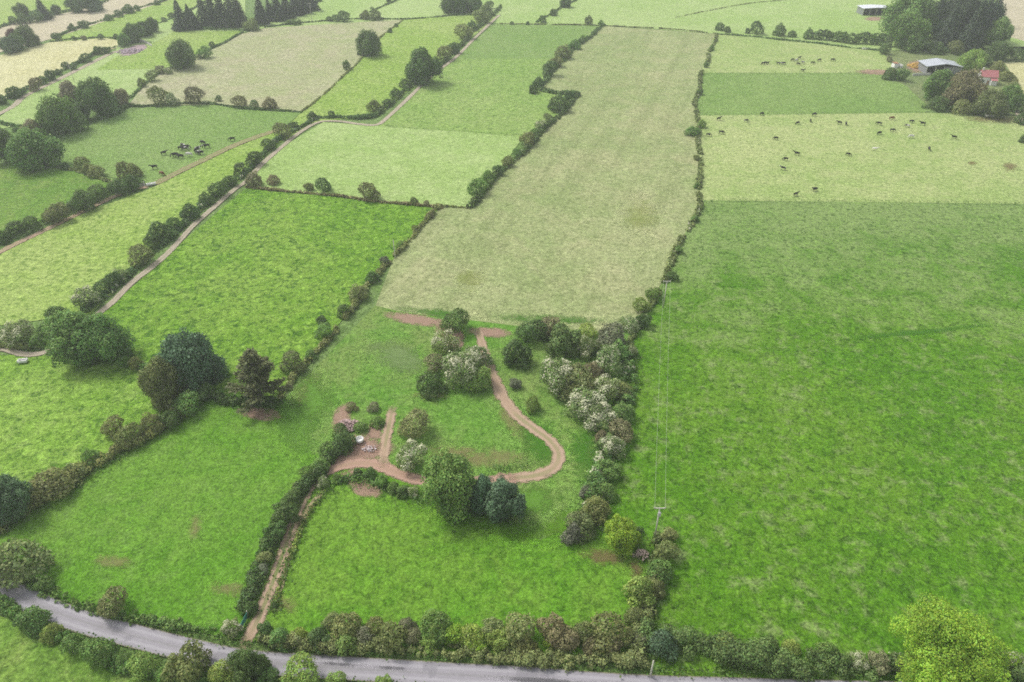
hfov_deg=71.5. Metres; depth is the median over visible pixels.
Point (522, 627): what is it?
bush
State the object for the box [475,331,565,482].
dirt track
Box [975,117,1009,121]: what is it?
worn ground
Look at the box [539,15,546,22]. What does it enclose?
bush
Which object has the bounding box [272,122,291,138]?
bush
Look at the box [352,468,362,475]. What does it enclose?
bush
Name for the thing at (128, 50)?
rubble heap
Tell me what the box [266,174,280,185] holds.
bush
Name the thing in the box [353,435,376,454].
worn ground
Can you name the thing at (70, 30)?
hedge
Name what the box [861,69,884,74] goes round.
worn ground
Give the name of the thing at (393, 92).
bush
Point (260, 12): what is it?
conifer tree
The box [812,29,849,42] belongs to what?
hedge
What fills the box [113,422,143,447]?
bush
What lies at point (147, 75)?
bush
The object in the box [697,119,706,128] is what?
bush
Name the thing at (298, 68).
ripening field
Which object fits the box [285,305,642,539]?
rough grazing
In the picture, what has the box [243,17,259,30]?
bush
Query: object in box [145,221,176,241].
bush
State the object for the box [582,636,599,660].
bush
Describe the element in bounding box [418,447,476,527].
broadleaf tree
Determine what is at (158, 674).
bush
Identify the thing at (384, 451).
dirt track
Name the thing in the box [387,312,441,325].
worn ground
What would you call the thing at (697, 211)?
hedge
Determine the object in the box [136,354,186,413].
broadleaf tree
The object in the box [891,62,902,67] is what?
ruined shed
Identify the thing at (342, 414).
worn ground
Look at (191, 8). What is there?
hedge
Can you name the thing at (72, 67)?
bush
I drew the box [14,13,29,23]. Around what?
bush
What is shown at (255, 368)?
cypress tree
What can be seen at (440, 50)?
bush
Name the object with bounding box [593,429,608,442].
bush
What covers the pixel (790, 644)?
bush
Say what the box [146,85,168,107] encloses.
bush
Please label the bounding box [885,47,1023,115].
farmyard grass
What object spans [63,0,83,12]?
broadleaf tree
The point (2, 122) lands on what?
hedge
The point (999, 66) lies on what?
bush
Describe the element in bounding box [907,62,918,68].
silage heap
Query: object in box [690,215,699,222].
bush
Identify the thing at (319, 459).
bush
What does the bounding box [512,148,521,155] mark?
bush
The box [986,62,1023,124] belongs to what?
hedge
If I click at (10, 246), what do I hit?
cattle trail
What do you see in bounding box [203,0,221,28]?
conifer tree
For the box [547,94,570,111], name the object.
bush
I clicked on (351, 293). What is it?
bush
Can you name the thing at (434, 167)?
field
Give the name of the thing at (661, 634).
bush
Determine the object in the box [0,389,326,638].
paddock
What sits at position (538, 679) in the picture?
damp road patch
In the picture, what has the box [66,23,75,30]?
bush
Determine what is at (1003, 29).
broadleaf tree
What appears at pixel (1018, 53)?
bush
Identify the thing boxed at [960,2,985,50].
conifer tree
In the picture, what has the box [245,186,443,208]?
overgrown wall
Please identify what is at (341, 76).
hedge
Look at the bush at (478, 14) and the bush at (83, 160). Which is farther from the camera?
the bush at (478, 14)
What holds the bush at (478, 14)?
on the slope field at (360, 85)
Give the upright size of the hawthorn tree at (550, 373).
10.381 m
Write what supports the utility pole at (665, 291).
on the pasture at (822, 466)
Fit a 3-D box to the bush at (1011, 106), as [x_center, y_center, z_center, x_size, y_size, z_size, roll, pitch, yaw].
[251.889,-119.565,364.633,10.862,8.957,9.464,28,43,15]
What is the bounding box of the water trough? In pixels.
[17,358,27,362]
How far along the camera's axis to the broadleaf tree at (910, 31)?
462.21 m
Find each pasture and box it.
[0,354,189,507]
[594,200,1023,681]
[698,113,1023,203]
[702,34,890,72]
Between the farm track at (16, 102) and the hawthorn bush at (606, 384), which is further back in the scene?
the farm track at (16, 102)
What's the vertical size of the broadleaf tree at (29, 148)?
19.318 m
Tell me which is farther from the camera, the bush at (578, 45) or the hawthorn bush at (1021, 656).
the bush at (578, 45)
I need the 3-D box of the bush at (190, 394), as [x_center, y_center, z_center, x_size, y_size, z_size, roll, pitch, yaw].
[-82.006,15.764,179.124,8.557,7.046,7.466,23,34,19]
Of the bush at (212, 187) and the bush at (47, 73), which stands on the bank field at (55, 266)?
the bush at (212, 187)
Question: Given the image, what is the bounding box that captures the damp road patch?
[514,677,567,681]
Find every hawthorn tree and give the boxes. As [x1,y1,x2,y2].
[440,350,481,389]
[538,355,577,398]
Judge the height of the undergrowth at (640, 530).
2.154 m
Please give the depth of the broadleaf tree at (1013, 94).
368.02 m
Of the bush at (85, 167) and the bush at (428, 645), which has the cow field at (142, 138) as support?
the bush at (85, 167)
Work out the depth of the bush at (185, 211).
266.16 m
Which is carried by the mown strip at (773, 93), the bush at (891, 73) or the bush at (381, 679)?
the bush at (891, 73)
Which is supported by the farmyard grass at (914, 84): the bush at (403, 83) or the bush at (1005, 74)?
the bush at (1005, 74)
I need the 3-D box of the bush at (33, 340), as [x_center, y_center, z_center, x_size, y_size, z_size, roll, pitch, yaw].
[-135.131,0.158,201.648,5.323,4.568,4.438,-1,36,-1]
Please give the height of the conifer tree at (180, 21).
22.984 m
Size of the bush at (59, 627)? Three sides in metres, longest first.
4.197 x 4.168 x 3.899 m
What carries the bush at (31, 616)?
on the roadside field at (24, 658)
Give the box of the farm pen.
[118,39,151,48]
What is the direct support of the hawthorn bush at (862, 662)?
on the pasture at (822, 466)
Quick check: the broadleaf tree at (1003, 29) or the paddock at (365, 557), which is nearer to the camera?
the paddock at (365, 557)
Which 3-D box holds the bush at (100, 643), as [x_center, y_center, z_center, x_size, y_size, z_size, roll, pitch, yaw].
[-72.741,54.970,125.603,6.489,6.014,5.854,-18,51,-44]
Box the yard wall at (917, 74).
[912,73,930,75]
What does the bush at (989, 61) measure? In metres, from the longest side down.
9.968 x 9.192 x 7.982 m
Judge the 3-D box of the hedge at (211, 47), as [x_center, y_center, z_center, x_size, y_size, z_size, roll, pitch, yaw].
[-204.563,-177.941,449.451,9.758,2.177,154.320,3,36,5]
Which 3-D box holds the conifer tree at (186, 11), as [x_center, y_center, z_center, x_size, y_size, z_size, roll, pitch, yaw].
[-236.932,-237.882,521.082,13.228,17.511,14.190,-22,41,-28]
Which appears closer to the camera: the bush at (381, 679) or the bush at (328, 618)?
the bush at (381, 679)
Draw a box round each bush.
[0,94,7,103]
[0,230,11,244]
[0,318,36,347]
[0,325,15,342]
[0,537,56,590]
[0,594,9,606]
[4,86,22,98]
[4,220,26,237]
[8,16,17,23]
[12,124,26,134]
[12,604,52,638]
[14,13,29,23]
[19,118,44,134]
[20,216,43,231]
[26,466,83,504]
[27,334,47,348]
[28,9,44,22]
[28,76,42,91]
[33,575,53,592]
[36,321,45,336]
[38,76,48,85]
[38,621,64,646]
[41,200,73,224]
[44,68,55,80]
[44,150,62,167]
[50,32,61,39]
[55,68,62,74]
[58,632,84,654]
[59,162,69,170]
[60,61,70,68]
[63,462,88,477]
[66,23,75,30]
[66,188,96,212]
[68,285,103,306]
[70,64,76,70]
[72,156,90,169]
[76,20,88,27]
[78,53,91,62]
[78,636,116,667]
[80,448,101,468]
[81,163,92,174]
[86,165,104,177]
[86,183,113,202]
[92,46,102,54]
[92,278,111,293]
[96,585,127,619]
[100,414,123,441]
[102,46,110,53]
[104,14,113,20]
[104,270,123,284]
[105,178,128,195]
[112,268,129,283]
[112,652,131,672]
[113,9,123,16]
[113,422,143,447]
[115,161,126,178]
[115,354,133,366]
[121,3,135,12]
[123,173,140,191]
[125,161,143,177]
[126,243,154,266]
[126,650,161,681]
[127,356,144,370]
[133,5,140,10]
[136,77,145,86]
[138,412,164,434]
[142,235,158,249]
[144,70,157,82]
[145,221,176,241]
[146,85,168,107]
[153,0,160,4]
[154,65,165,73]
[154,663,168,681]
[156,409,183,429]
[160,637,212,681]
[163,67,171,73]
[164,92,179,106]
[164,216,183,229]
[171,389,201,416]
[178,202,200,220]
[183,85,205,103]
[196,45,212,58]
[198,191,214,204]
[207,181,227,196]
[207,658,234,681]
[214,95,221,100]
[219,617,243,639]
[221,175,237,185]
[229,95,246,105]
[233,162,246,176]
[242,601,259,616]
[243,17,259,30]
[244,170,263,186]
[245,150,262,166]
[249,100,258,107]
[255,550,273,563]
[256,666,279,681]
[257,563,268,574]
[257,620,273,636]
[260,138,275,149]
[261,96,277,109]
[262,520,287,544]
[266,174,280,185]
[267,627,288,653]
[269,500,300,523]
[269,602,278,610]
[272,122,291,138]
[278,349,307,372]
[279,488,300,509]
[279,651,320,681]
[287,121,297,127]
[289,626,308,645]
[297,465,312,477]
[302,182,313,190]
[304,349,316,359]
[306,110,316,118]
[306,625,330,655]
[308,456,330,474]
[314,177,331,191]
[314,322,332,338]
[316,315,326,324]
[316,440,338,460]
[317,475,329,489]
[320,611,339,631]
[325,670,345,681]
[328,611,362,641]
[330,429,356,456]
[331,14,339,21]
[332,423,349,437]
[332,473,340,481]
[333,633,359,656]
[336,304,350,318]
[337,10,349,21]
[342,60,350,69]
[345,401,358,411]
[347,283,368,301]
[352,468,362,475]
[353,420,367,431]
[355,624,374,643]
[357,182,380,198]
[359,10,368,19]
[362,466,376,479]
[364,270,380,282]
[365,615,389,634]
[366,99,380,112]
[366,401,378,412]
[368,9,382,20]
[368,416,384,428]
[374,473,387,486]
[375,619,408,650]
[375,673,391,681]
[379,256,389,263]
[382,99,390,106]
[386,481,398,494]
[389,87,400,96]
[395,240,403,247]
[396,408,429,438]
[396,485,408,498]
[398,78,410,87]
[398,617,417,635]
[405,626,422,645]
[407,485,418,497]
[409,196,418,203]
[415,370,447,400]
[416,607,452,646]
[418,629,439,656]
[423,352,448,373]
[430,329,461,355]
[436,45,452,59]
[439,307,470,333]
[442,622,462,645]
[447,42,459,53]
[454,23,473,38]
[457,622,489,648]
[461,345,493,367]
[464,366,492,393]
[466,176,487,194]
[467,20,477,28]
[467,636,485,657]
[471,9,489,23]
[479,2,492,15]
[480,617,503,637]
[481,169,495,182]
[485,626,509,653]
[486,0,493,7]
[492,165,504,175]
[501,155,514,166]
[501,337,533,369]
[502,611,536,652]
[508,378,521,388]
[511,634,538,654]
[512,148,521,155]
[514,319,547,342]
[518,132,534,144]
[525,395,540,414]
[529,84,538,93]
[530,127,538,134]
[532,76,543,86]
[534,119,544,128]
[535,315,561,338]
[536,611,569,646]
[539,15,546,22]
[541,60,558,76]
[542,634,555,648]
[543,113,552,120]
[545,321,581,358]
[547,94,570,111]
[549,9,557,15]
[549,56,563,67]
[552,625,579,651]
[554,44,570,58]
[555,362,597,403]
[560,522,583,545]
[562,385,606,421]
[563,91,575,99]
[564,510,596,545]
[568,39,581,49]
[570,620,601,643]
[577,333,599,360]
[578,322,597,337]
[578,484,592,497]
[578,495,612,526]
[579,361,605,379]
[581,401,618,431]
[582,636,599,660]
[584,15,592,24]
[588,373,620,399]
[588,610,636,655]
[591,343,624,378]
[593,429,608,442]
[596,320,626,350]
[596,481,616,503]
[597,459,623,482]
[598,432,626,460]
[604,634,623,656]
[607,339,632,361]
[608,418,633,442]
[610,380,633,400]
[610,402,634,422]
[617,315,639,334]
[621,575,656,609]
[623,606,646,628]
[628,344,637,355]
[632,297,651,310]
[633,633,648,649]
[636,314,651,328]
[645,288,659,301]
[646,557,674,583]
[647,628,678,664]
[652,579,666,599]
[653,540,680,559]
[660,525,678,541]
[666,270,678,279]
[674,245,683,253]
[683,126,700,135]
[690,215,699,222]
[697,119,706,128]
[714,22,724,30]
[715,632,738,659]
[723,26,731,32]
[744,27,751,33]
[750,20,764,33]
[753,634,781,659]
[772,22,786,35]
[781,638,802,655]
[788,30,796,37]
[803,27,812,39]
[813,641,840,668]
[845,649,869,670]
[867,649,891,677]
[878,44,891,53]
[881,67,896,79]
[890,656,906,674]
[893,68,910,80]
[927,41,945,55]
[929,95,949,111]
[947,39,965,54]
[950,99,971,114]
[972,106,988,115]
[984,54,992,65]
[989,60,1005,72]
[998,70,1012,80]
[1000,99,1014,114]
[1010,47,1023,60]
[1012,651,1023,664]
[1013,112,1023,125]
[1017,135,1023,142]
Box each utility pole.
[649,660,653,676]
[654,507,665,536]
[663,280,670,307]
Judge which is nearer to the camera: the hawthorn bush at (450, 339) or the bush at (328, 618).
the bush at (328, 618)
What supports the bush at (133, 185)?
on the lush field at (36, 193)
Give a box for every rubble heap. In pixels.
[116,48,142,53]
[339,419,359,431]
[362,444,376,451]
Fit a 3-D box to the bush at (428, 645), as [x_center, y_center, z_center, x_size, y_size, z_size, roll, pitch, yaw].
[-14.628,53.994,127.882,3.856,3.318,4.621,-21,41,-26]
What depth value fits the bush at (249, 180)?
290.38 m
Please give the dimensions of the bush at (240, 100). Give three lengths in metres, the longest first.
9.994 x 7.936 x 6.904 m
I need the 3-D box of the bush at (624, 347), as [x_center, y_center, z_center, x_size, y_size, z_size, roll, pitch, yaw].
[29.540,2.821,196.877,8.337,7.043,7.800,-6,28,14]
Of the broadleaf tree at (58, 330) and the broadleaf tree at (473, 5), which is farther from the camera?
the broadleaf tree at (473, 5)
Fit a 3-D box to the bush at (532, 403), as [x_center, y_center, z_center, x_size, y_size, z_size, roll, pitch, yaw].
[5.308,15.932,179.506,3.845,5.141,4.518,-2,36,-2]
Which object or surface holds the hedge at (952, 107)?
on the farmyard grass at (914, 84)
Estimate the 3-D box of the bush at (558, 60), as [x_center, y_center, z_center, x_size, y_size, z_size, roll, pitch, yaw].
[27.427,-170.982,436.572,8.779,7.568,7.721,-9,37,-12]
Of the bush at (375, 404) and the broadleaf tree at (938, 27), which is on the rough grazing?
the bush at (375, 404)
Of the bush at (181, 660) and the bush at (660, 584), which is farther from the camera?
the bush at (660, 584)
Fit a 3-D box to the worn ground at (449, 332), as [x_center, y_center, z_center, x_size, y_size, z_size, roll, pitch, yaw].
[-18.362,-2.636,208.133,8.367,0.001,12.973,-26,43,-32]
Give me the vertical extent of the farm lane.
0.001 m
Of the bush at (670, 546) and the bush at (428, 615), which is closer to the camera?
the bush at (428, 615)
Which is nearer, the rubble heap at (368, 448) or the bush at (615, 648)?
the bush at (615, 648)
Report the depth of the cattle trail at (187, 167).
318.62 m
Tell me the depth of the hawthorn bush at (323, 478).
158.46 m
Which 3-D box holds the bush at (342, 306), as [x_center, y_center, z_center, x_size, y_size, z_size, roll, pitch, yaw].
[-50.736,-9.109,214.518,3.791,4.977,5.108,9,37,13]
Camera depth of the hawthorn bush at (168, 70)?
424.20 m
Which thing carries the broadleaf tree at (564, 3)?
on the field at (800, 17)
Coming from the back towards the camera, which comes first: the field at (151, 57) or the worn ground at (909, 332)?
the field at (151, 57)
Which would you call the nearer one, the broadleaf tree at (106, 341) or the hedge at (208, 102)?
the broadleaf tree at (106, 341)
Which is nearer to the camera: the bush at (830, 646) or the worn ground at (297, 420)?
the bush at (830, 646)
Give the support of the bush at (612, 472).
on the pasture at (822, 466)
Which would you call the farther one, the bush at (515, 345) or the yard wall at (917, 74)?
the yard wall at (917, 74)
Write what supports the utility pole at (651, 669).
on the ground at (362, 310)
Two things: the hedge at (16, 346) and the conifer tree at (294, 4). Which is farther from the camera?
the conifer tree at (294, 4)
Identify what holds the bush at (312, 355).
on the tussocky field at (272, 275)
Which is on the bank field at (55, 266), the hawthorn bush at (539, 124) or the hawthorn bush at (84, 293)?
the hawthorn bush at (84, 293)
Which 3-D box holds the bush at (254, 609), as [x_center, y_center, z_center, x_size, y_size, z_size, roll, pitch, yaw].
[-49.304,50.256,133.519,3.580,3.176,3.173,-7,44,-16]
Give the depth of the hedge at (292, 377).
218.87 m
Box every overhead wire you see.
[655,282,663,488]
[665,283,670,503]
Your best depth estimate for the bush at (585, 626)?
128.09 m
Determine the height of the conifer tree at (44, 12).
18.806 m
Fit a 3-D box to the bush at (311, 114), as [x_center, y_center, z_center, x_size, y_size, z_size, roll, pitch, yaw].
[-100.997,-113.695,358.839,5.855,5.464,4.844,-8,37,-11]
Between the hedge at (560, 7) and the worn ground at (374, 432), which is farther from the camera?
the hedge at (560, 7)
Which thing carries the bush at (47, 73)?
on the ground at (362, 310)
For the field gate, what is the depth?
131.81 m
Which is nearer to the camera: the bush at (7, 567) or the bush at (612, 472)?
the bush at (7, 567)
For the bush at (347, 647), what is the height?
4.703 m
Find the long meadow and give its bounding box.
[376,26,713,330]
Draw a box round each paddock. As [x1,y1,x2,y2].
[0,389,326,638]
[243,469,654,660]
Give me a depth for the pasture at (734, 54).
455.41 m
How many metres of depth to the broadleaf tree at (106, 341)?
191.61 m
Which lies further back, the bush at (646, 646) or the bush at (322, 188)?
the bush at (322, 188)
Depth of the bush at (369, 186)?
279.59 m
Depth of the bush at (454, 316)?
205.39 m
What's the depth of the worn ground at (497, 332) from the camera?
207.94 m
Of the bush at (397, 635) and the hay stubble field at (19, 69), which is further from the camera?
the hay stubble field at (19, 69)
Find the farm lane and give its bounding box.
[0,15,499,356]
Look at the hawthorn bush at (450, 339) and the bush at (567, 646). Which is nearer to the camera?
the bush at (567, 646)
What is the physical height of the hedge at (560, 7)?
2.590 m
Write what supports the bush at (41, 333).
on the ground at (362, 310)
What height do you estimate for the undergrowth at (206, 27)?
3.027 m
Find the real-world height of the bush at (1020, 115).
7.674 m
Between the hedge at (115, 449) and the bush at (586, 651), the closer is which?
the bush at (586, 651)
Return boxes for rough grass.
[0,559,1021,681]
[3,352,684,660]
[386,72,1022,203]
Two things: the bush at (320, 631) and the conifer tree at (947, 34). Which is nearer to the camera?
the bush at (320, 631)
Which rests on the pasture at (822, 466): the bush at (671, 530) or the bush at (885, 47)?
the bush at (671, 530)
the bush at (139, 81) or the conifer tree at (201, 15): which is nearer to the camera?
the bush at (139, 81)
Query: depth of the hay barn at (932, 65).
426.99 m
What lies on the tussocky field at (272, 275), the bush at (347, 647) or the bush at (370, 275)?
the bush at (370, 275)
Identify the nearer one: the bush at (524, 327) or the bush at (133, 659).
the bush at (133, 659)
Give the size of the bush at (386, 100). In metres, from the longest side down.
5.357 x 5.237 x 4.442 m
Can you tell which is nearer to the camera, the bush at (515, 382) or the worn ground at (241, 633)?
the worn ground at (241, 633)
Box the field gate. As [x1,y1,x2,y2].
[239,610,248,629]
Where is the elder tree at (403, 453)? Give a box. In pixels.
[394,438,429,471]
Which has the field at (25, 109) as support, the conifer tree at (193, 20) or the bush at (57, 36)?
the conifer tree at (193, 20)
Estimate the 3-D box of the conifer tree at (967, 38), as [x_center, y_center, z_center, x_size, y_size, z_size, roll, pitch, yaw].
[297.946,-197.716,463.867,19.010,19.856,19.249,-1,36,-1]
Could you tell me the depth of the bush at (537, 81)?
402.22 m
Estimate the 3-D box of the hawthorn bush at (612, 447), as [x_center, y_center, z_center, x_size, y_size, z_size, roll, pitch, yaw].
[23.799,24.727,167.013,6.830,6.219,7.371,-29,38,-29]
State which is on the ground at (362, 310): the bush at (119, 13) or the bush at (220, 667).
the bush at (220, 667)
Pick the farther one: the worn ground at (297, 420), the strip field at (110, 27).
the strip field at (110, 27)
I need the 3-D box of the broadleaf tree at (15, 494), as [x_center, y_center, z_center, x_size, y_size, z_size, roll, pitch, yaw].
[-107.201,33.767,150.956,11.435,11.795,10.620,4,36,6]
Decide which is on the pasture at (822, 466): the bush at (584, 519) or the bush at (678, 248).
the bush at (678, 248)
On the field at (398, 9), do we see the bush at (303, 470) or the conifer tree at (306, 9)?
the conifer tree at (306, 9)
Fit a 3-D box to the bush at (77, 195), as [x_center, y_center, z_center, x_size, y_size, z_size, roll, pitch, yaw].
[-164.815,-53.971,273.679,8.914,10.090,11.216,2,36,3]
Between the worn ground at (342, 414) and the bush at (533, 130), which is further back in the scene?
the bush at (533, 130)
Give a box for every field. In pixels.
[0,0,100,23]
[0,0,166,51]
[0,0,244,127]
[0,38,117,95]
[0,114,300,324]
[0,165,115,233]
[0,616,161,681]
[50,0,205,41]
[54,105,299,185]
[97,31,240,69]
[102,188,439,398]
[130,20,400,110]
[244,0,511,31]
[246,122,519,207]
[272,15,495,149]
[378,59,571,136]
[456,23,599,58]
[496,0,1023,50]
[1002,0,1023,40]
[1005,62,1023,92]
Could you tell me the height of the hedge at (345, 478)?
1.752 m
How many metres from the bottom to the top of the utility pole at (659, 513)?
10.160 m
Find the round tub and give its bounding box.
[356,436,363,442]
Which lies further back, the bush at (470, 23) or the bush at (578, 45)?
the bush at (470, 23)
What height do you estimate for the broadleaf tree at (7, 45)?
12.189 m
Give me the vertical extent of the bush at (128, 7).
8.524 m
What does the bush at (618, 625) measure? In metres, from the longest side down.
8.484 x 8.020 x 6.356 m
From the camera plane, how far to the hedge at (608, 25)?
526.19 m
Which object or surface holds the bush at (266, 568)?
on the paddock at (171, 524)
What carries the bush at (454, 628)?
on the paddock at (365, 557)
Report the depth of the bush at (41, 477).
155.24 m
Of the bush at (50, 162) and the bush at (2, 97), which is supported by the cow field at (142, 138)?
the bush at (50, 162)
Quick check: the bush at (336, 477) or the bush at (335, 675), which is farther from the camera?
the bush at (336, 477)
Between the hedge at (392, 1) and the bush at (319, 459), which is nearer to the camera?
the bush at (319, 459)
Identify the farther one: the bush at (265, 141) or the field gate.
the bush at (265, 141)
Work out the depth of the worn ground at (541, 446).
169.68 m
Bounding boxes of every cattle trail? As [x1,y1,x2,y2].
[0,186,146,253]
[155,128,280,184]
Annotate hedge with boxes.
[0,0,108,26]
[0,120,53,138]
[0,205,69,239]
[0,340,41,349]
[0,395,199,533]
[0,592,280,681]
[1,45,117,101]
[16,569,234,640]
[42,162,112,182]
[49,36,112,41]
[52,0,165,38]
[66,179,144,206]
[78,113,376,312]
[99,356,149,369]
[127,101,301,112]
[129,31,243,97]
[157,0,205,22]
[235,436,352,615]
[255,630,650,671]
[264,13,495,27]
[277,203,442,397]
[301,19,402,110]
[320,473,427,500]
[369,0,396,12]
[375,4,501,115]
[442,204,469,208]
[466,91,580,207]
[500,23,715,33]
[524,328,632,357]
[535,0,576,22]
[538,23,605,95]
[581,355,640,519]
[625,33,718,345]
[626,527,670,658]
[635,617,1023,681]
[675,0,780,17]
[718,33,888,50]
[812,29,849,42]
[846,31,892,46]
[921,43,985,54]
[921,104,1022,112]
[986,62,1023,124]
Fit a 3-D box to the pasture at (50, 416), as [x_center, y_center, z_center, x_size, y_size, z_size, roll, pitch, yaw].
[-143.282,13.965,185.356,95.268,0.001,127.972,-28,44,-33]
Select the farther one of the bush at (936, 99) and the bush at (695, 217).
the bush at (936, 99)
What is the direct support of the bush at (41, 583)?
on the paddock at (171, 524)
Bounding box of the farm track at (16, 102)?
[0,50,118,113]
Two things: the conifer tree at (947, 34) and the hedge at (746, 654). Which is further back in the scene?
the conifer tree at (947, 34)
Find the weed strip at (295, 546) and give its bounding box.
[271,499,320,612]
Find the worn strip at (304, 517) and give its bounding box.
[276,495,321,598]
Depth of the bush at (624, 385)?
182.48 m
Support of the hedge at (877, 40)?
on the field at (800, 17)
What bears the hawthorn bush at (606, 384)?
on the rough grazing
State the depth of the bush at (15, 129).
337.62 m
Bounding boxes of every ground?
[0,0,1012,681]
[124,44,146,55]
[207,625,256,637]
[244,407,279,420]
[278,400,316,451]
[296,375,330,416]
[333,405,349,431]
[333,442,391,462]
[343,469,368,483]
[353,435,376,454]
[353,483,381,496]
[369,423,381,438]
[375,345,420,370]
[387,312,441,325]
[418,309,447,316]
[439,326,460,335]
[448,332,462,347]
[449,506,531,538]
[471,327,509,336]
[516,316,593,322]
[518,487,563,514]
[523,418,556,461]
[525,510,574,535]
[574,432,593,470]
[592,551,616,560]
[632,565,640,572]
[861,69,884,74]
[865,17,880,20]
[869,326,966,337]
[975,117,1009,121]
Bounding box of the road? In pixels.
[0,575,901,681]
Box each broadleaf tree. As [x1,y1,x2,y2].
[0,36,20,53]
[0,125,14,161]
[0,126,66,174]
[0,472,32,527]
[5,28,13,36]
[6,33,25,50]
[10,2,29,17]
[13,23,41,46]
[33,93,88,134]
[40,308,96,367]
[43,305,67,323]
[50,4,60,14]
[58,80,78,103]
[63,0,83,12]
[69,310,135,367]
[73,75,120,115]
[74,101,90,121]
[75,0,104,11]
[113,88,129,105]
[116,33,130,46]
[121,22,144,43]
[136,21,153,36]
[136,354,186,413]
[145,16,158,31]
[151,327,229,398]
[165,38,196,69]
[226,647,272,681]
[354,29,382,55]
[404,46,443,85]
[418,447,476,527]
[439,0,458,13]
[452,0,466,12]
[468,0,481,11]
[468,473,494,516]
[482,475,527,523]
[559,0,570,6]
[603,513,641,557]
[877,0,938,37]
[888,10,932,53]
[888,589,1021,681]
[921,69,953,100]
[931,20,944,38]
[941,67,988,106]
[955,48,987,71]
[967,87,1009,118]
[980,16,1014,44]
[984,40,1013,61]
[1000,84,1023,107]
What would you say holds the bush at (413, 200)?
on the field at (434, 167)
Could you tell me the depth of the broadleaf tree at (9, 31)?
478.89 m
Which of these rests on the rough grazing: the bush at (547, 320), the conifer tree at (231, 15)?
the bush at (547, 320)
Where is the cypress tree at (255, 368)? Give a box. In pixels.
[224,347,293,415]
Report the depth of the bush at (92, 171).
298.62 m
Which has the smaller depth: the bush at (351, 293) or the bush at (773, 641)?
the bush at (773, 641)
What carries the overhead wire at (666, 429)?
attached to the utility pole at (659, 513)
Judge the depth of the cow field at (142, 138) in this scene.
340.61 m
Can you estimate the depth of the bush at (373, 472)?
160.89 m
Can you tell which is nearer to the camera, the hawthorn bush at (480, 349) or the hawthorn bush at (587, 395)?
the hawthorn bush at (587, 395)
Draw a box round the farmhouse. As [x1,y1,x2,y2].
[977,67,998,85]
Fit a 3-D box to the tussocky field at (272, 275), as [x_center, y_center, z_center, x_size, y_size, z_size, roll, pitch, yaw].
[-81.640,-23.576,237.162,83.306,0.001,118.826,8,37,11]
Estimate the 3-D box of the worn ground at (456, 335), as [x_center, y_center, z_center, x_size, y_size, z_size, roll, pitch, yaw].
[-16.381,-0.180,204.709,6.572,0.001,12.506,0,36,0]
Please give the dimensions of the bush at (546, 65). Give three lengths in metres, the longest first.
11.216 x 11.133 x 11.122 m
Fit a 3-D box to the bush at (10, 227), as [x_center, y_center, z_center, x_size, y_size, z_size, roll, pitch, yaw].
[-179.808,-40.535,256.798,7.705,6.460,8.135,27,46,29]
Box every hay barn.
[856,4,886,14]
[918,58,962,74]
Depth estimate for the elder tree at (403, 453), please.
161.72 m
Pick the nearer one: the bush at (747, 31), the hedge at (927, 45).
the hedge at (927, 45)
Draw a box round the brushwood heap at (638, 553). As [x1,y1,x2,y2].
[632,548,649,560]
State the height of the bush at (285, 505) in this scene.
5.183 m
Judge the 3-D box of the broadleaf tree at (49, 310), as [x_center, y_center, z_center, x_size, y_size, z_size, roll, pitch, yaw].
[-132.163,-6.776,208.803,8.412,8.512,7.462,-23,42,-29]
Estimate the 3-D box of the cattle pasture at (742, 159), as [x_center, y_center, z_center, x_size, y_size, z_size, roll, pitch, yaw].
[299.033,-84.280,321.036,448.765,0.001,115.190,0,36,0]
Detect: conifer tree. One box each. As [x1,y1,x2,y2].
[35,0,53,20]
[170,0,190,31]
[184,4,190,21]
[188,10,202,30]
[196,0,210,27]
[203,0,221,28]
[213,0,230,27]
[222,0,241,28]
[233,0,247,22]
[253,0,272,25]
[264,0,274,21]
[269,0,286,21]
[280,0,296,18]
[289,0,305,15]
[297,0,312,13]
[306,0,320,10]
[931,0,954,22]
[931,3,961,48]
[945,0,983,39]
[952,22,978,52]
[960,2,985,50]
[979,0,1008,41]
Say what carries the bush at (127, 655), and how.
on the roadside field at (24, 658)
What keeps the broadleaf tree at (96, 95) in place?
on the ground at (362, 310)
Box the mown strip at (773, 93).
[697,73,930,114]
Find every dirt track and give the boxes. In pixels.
[241,475,322,646]
[320,457,515,484]
[378,410,396,463]
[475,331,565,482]
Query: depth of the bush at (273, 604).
134.27 m
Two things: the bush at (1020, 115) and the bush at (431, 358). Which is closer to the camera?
the bush at (431, 358)
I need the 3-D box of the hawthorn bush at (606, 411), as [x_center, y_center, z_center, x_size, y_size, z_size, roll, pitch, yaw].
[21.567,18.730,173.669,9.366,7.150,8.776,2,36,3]
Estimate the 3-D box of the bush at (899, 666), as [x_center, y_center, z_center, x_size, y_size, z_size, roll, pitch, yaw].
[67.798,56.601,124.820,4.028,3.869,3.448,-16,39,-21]
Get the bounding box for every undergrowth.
[97,103,130,118]
[172,26,245,30]
[203,385,283,409]
[556,369,607,400]
[576,517,644,533]
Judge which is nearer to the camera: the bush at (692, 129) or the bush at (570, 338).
the bush at (570, 338)

